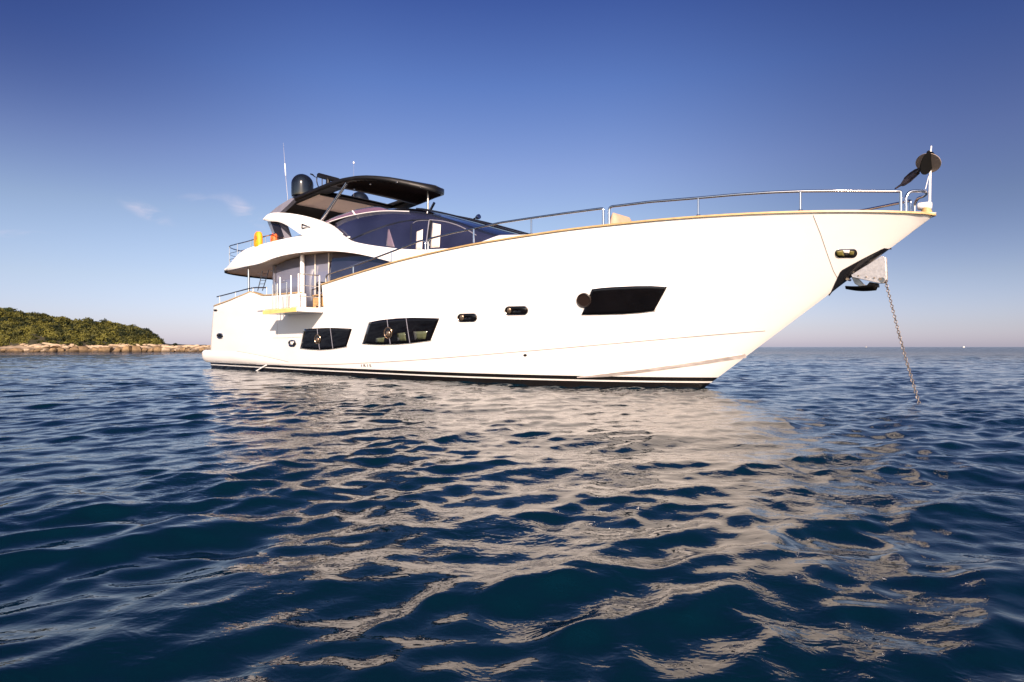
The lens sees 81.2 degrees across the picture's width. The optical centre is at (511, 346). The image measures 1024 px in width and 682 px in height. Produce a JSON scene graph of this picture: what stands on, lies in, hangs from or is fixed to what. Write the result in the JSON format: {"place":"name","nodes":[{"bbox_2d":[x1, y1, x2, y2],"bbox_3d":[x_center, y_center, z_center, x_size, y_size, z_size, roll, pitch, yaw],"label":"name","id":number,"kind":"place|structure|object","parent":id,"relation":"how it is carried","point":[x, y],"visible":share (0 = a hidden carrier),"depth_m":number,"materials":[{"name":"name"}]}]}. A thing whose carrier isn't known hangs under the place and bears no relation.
{"place":"outdoors","nodes":[
{"label":"outdoors","id":0,"kind":"place"},
{"bbox_2d":[0,323,210,351],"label":"island","id":1,"kind":"structure","parent":0,"point":[16,345],"depth_m":116.96,"materials":[{"name":"beige stone"}]},
{"bbox_2d":[34,344,43,348],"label":"ledge stone","id":2,"kind":"object","parent":1,"relation":"on","point":[37,346],"visible":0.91,"depth_m":114.69,"materials":[{"name":"beige stone"}]},
{"bbox_2d":[49,348,56,351],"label":"boulder","id":3,"kind":"object","parent":1,"relation":"on","point":[53,350],"visible":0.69,"depth_m":113.41,"materials":[{"name":"beige stone"}]},
{"bbox_2d":[57,347,63,351],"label":"boulder","id":4,"kind":"object","parent":1,"relation":"on","point":[60,349],"visible":0.42,"depth_m":114.50,"materials":[{"name":"beige stone"}]},
{"bbox_2d":[70,346,78,351],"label":"boulder","id":5,"kind":"object","parent":1,"relation":"on","point":[74,349],"visible":0.52,"depth_m":114.99,"materials":[{"name":"beige stone"}]},
{"bbox_2d":[0,307,164,345],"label":"maquis woodland","id":6,"kind":"object","parent":1,"relation":"on","point":[49,328],"visible":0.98,"depth_m":123.86,"materials":[{"name":"green plant"}]},
{"bbox_2d":[78,346,88,351],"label":"boulder","id":7,"kind":"object","parent":1,"relation":"on","point":[83,348],"visible":0.43,"depth_m":115.36,"materials":[{"name":"beige stone"}]},
{"bbox_2d":[102,347,112,351],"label":"boulder","id":8,"kind":"object","parent":1,"relation":"on","point":[107,349],"visible":0.54,"depth_m":113.79,"materials":[{"name":"beige stone"}]},
{"bbox_2d":[122,346,131,351],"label":"boulder","id":9,"kind":"object","parent":1,"relation":"on","point":[127,349],"visible":0.54,"depth_m":113.72,"materials":[{"name":"beige stone"}]},
{"bbox_2d":[132,346,141,351],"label":"boulder","id":10,"kind":"object","parent":1,"relation":"on","point":[136,348],"visible":0.62,"depth_m":113.73,"materials":[{"name":"beige stone"}]},
{"bbox_2d":[153,345,161,351],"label":"boulder","id":11,"kind":"object","parent":1,"relation":"on","point":[157,348],"visible":0.55,"depth_m":114.54,"materials":[{"name":"beige stone"}]},
{"bbox_2d":[161,347,169,351],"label":"boulder","id":12,"kind":"object","parent":1,"relation":"on","point":[164,349],"visible":0.53,"depth_m":115.10,"materials":[{"name":"beige stone"}]},
{"bbox_2d":[0,347,1023,681],"bbox_3d":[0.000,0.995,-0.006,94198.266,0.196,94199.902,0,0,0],"label":"sea","id":13,"kind":"structure","parent":0,"point":[806,515],"depth_m":3.43,"materials":[{"name":"blue liquid"}]},
{"bbox_2d":[202,144,936,387],"bbox_3d":[-3.060,-3.293,21.230,29.739,10.786,7.315,0,0,43],"label":"motor yacht","id":14,"kind":"object","parent":13,"relation":"on","point":[698,300],"visible":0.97,"depth_m":15.26,"materials":[{"name":"paint"}]},
{"bbox_2d":[254,232,262,246],"bbox_3d":[-10.642,-4.484,25.010,0.512,0.708,0.238,0,0,43],"label":"lifebuoy","id":15,"kind":"object","parent":14,"relation":"attached to","point":[258,238],"visible":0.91,"depth_m":24.88,"materials":[{"name":"yellow plastic"}]},
{"bbox_2d":[270,233,276,241],"bbox_3d":[-9.851,-4.486,24.696,0.348,0.431,0.238,0,0,43],"label":"lifebuoy","id":16,"kind":"object","parent":14,"relation":"attached to","point":[273,237],"visible":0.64,"depth_m":24.59,"materials":[{"name":"orange plastic"}]},
{"bbox_2d":[275,253,330,306],"bbox_3d":[-6.523,-2.486,21.912,9.794,2.171,0.030,0,0,43],"label":"saloon window","id":17,"kind":"structure","parent":14,"relation":"in","point":[287,268],"depth_m":23.33,"materials":[{"name":"grey glass"}]},
{"bbox_2d":[312,294,323,306],"bbox_3d":[-6.795,-1.625,21.257,0.500,0.450,0.400,0,0,43],"label":"side table","id":18,"kind":"object","parent":14,"relation":"on","point":[315,301],"visible":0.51,"depth_m":21.11,"materials":[{"name":"brown wood"}]},
{"bbox_2d":[311,282,324,306],"bbox_3d":[-6.940,-1.870,21.660,0.511,0.940,0.520,0,0,-37],"label":"deck chair","id":19,"kind":"object","parent":14,"relation":"on","point":[317,288],"visible":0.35,"depth_m":21.42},
{"bbox_2d":[300,327,352,349],"bbox_3d":[-6.607,-0.286,21.063,3.737,0.822,0.163,0,0,43],"label":"hull window","id":20,"kind":"structure","parent":14,"relation":"in","point":[319,338],"depth_m":20.99,"materials":[{"name":"black glass"}]},
{"bbox_2d":[350,219,428,239],"bbox_3d":[-4.213,-3.920,19.883,4.304,0.311,0.073,0,0,40],"label":"window frame","id":21,"kind":"structure","parent":14,"relation":"in","point":[412,219],"depth_m":19.67,"materials":[{"name":"silver metal"}]},
{"bbox_2d":[362,317,439,344],"bbox_3d":[-3.490,-0.474,18.229,3.917,0.840,0.193,0,0,41],"label":"hull window","id":22,"kind":"structure","parent":14,"relation":"in","point":[401,330],"depth_m":18.10,"materials":[{"name":"black glass"}]},
{"bbox_2d":[328,211,494,280],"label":"wheelhouse window","id":23,"kind":"structure","parent":14,"relation":"in","point":[353,226],"depth_m":19.84,"materials":[{"name":"blue glass"}]},
{"bbox_2d":[429,219,475,235],"bbox_3d":[-1.789,-3.596,17.946,1.882,0.716,0.050,0,0,36],"label":"window frame","id":24,"kind":"structure","parent":14,"relation":"in","point":[429,219],"depth_m":18.00,"materials":[{"name":"silver metal"}]},
{"bbox_2d":[577,285,667,314],"bbox_3d":[2.550,-1.088,13.943,2.186,0.657,0.296,0,0,24],"label":"hull window","id":25,"kind":"structure","parent":14,"relation":"in","point":[632,299],"depth_m":13.92,"materials":[{"name":"black glass"}]},
{"bbox_2d":[885,280,920,402],"bbox_3d":[7.543,0.213,11.400,0.059,3.151,1.194,0,0,-6],"label":"anchor chain","id":26,"kind":"object","parent":14,"relation":"hanging from","point":[902,343],"visible":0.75,"depth_m":11.54,"materials":[{"name":"grey metal"}]},
{"bbox_2d":[894,168,919,188],"bbox_3d":[7.767,-3.306,11.703,0.477,0.346,0.083,0,0,43],"label":"furled flag","id":27,"kind":"object","parent":14,"relation":"attached to","point":[911,176],"visible":0.95,"depth_m":11.68,"materials":[{"name":"fabric"}]},
{"bbox_2d":[915,151,940,174],"bbox_3d":[7.929,-3.482,11.357,0.381,0.403,0.459,0,0,21],"label":"anchor ball","id":28,"kind":"object","parent":14,"relation":"attached to","point":[927,163],"visible":1,"depth_m":11.32,"materials":[{"name":"black plastic"}]},
{"bbox_2d":[0,0,1023,346],"label":"sky","id":29,"kind":"structure","parent":0,"point":[142,141],"materials":[{"name":"blue"}]},
{"bbox_2d":[610,213,630,223],"bbox_3d":[2.833,-2.812,15.492,0.860,1.223,1.100,0,0,43],"label":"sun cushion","id":30,"kind":"object","parent":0,"point":[616,218],"visible":0.1,"depth_m":15.25,"materials":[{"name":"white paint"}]}
]}

